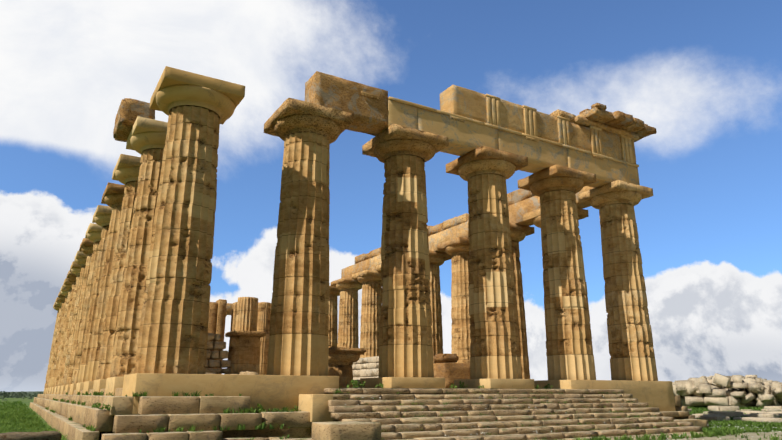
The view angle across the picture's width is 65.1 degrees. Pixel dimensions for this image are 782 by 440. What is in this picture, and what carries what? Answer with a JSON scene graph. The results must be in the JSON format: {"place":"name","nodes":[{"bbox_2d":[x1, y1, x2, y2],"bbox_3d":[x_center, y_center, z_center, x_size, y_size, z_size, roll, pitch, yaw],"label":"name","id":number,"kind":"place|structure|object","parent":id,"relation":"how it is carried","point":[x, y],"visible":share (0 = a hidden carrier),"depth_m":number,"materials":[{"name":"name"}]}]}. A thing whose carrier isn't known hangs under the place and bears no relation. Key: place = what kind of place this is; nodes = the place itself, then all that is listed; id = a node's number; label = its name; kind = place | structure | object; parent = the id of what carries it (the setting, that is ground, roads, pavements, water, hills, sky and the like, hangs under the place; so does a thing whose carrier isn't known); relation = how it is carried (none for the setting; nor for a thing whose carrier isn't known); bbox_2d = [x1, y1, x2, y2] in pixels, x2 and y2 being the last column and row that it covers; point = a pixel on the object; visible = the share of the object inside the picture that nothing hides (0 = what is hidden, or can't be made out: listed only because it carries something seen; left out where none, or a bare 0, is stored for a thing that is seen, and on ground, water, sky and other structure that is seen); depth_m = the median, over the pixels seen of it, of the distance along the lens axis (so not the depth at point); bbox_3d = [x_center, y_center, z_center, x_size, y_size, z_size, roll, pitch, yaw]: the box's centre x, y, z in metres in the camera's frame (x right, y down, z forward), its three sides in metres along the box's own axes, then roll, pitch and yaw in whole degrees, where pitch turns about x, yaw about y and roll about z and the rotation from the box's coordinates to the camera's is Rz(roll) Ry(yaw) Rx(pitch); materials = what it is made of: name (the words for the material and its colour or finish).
{"place":"outdoors","nodes":[
{"label":"outdoors","id":0,"kind":"place"},
{"bbox_2d":[15,391,43,393],"bbox_3d":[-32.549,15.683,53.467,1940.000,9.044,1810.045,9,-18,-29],"label":"distant ridge","id":1,"kind":"structure","parent":0,"point":[30,392],"depth_m":547.54,"materials":[{"name":"green plant"}]},
{"bbox_2d":[205,333,258,374],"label":"cella wall blocks","id":2,"kind":"structure","parent":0,"point":[214,344],"depth_m":40.24,"materials":[{"name":"brown stone"}]},
{"bbox_2d":[0,396,781,439],"bbox_3d":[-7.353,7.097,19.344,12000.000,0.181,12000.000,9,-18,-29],"label":"ground","id":3,"kind":"structure","parent":0,"point":[27,401],"depth_m":23.66,"materials":[{"name":"green plant"}]},
{"bbox_2d":[0,391,42,399],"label":"distant scrub","id":4,"kind":"object","parent":3,"relation":"on","point":[3,394],"visible":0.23,"depth_m":241.93,"materials":[{"name":"green plant"}]},
{"bbox_2d":[0,431,61,439],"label":"foreground rock","id":5,"kind":"object","parent":3,"relation":"on","point":[49,435],"visible":1,"depth_m":15.35,"materials":[{"name":"stone"}]},
{"bbox_2d":[271,421,380,439],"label":"stair foot blocks","id":6,"kind":"structure","parent":3,"relation":"on","point":[350,430],"depth_m":16.95,"materials":[{"name":"stone"}]},
{"bbox_2d":[29,388,708,439],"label":"crepidoma steps","id":7,"kind":"structure","parent":3,"relation":"on","point":[118,420],"depth_m":18.57,"materials":[{"name":"stone"}]},
{"bbox_2d":[298,394,332,421],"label":"stone block","id":8,"kind":"structure","parent":7,"relation":"on","point":[316,406],"depth_m":19.80,"materials":[{"name":"stone"}]},
{"bbox_2d":[43,373,675,414],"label":"stylobate plinths","id":9,"kind":"object","parent":7,"relation":"on","point":[271,392],"visible":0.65,"depth_m":21.13,"materials":[{"name":"stone"}]},
{"bbox_2d":[44,148,163,387],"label":"columns","id":10,"kind":"structure","parent":9,"relation":"on","point":[97,327],"depth_m":28.75,"materials":[{"name":"stone"}]},
{"bbox_2d":[53,116,167,310],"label":"capitals","id":11,"kind":"object","parent":10,"relation":"on","point":[146,133],"visible":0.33,"depth_m":32.50,"materials":[{"name":"stone"}]},
{"bbox_2d":[134,105,657,380],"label":"columns","id":12,"kind":"structure","parent":9,"relation":"on","point":[173,335],"depth_m":24.29,"materials":[{"name":"stone"}]},
{"bbox_2d":[150,66,652,209],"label":"column capitals","id":13,"kind":"object","parent":12,"relation":"on","point":[221,99],"visible":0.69,"depth_m":25.92,"materials":[{"name":"stone"}]},
{"bbox_2d":[328,240,545,378],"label":"columns","id":14,"kind":"structure","parent":9,"relation":"on","point":[343,332],"depth_m":47.54,"materials":[{"name":"stone"}]},
{"bbox_2d":[226,208,588,315],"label":"capitals","id":15,"kind":"object","parent":14,"relation":"on","point":[460,245],"visible":0.21,"depth_m":45.63,"materials":[{"name":"stone"}]},
{"bbox_2d":[113,71,656,314],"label":"entablature","id":16,"kind":"structure","parent":15,"relation":"on","point":[598,139],"depth_m":29.88,"materials":[{"name":"stone"}]},
{"bbox_2d":[352,356,378,387],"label":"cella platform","id":17,"kind":"structure","parent":7,"relation":"on","point":[366,367],"depth_m":43.69,"materials":[{"name":"stone"}]},
{"bbox_2d":[208,297,270,374],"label":"broken columns","id":18,"kind":"structure","parent":17,"relation":"on","point":[248,334],"depth_m":41.83,"materials":[{"name":"beige stone"}]},
{"bbox_2d":[328,346,469,388],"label":"column fragments","id":19,"kind":"object","parent":7,"relation":"on","point":[342,360],"visible":0.65,"depth_m":31.52,"materials":[{"name":"stone"}]},
{"bbox_2d":[92,379,683,439],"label":"weeds","id":20,"kind":"object","parent":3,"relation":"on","point":[336,392],"visible":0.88,"depth_m":22.24,"materials":[{"name":"green plant"}]},
{"bbox_2d":[0,390,781,439],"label":"grass tufts","id":21,"kind":"object","parent":3,"relation":"on","point":[12,416],"visible":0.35,"depth_m":26.54,"materials":[{"name":"green plant"}]},
{"bbox_2d":[324,388,702,439],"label":"front staircase","id":22,"kind":"structure","parent":3,"relation":"on","point":[501,411],"depth_m":22.04,"materials":[{"name":"stone"}]},
{"bbox_2d":[672,373,781,407],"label":"rubble pile","id":23,"kind":"structure","parent":3,"relation":"on","point":[717,389],"depth_m":64.26,"materials":[{"name":"stone"}]},
{"bbox_2d":[688,406,781,422],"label":"stone slabs","id":24,"kind":"structure","parent":3,"relation":"on","point":[721,413],"depth_m":40.50,"materials":[{"name":"stone"}]},
{"bbox_2d":[0,0,781,391],"label":"sky","id":25,"kind":"structure","parent":0,"point":[706,75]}
]}

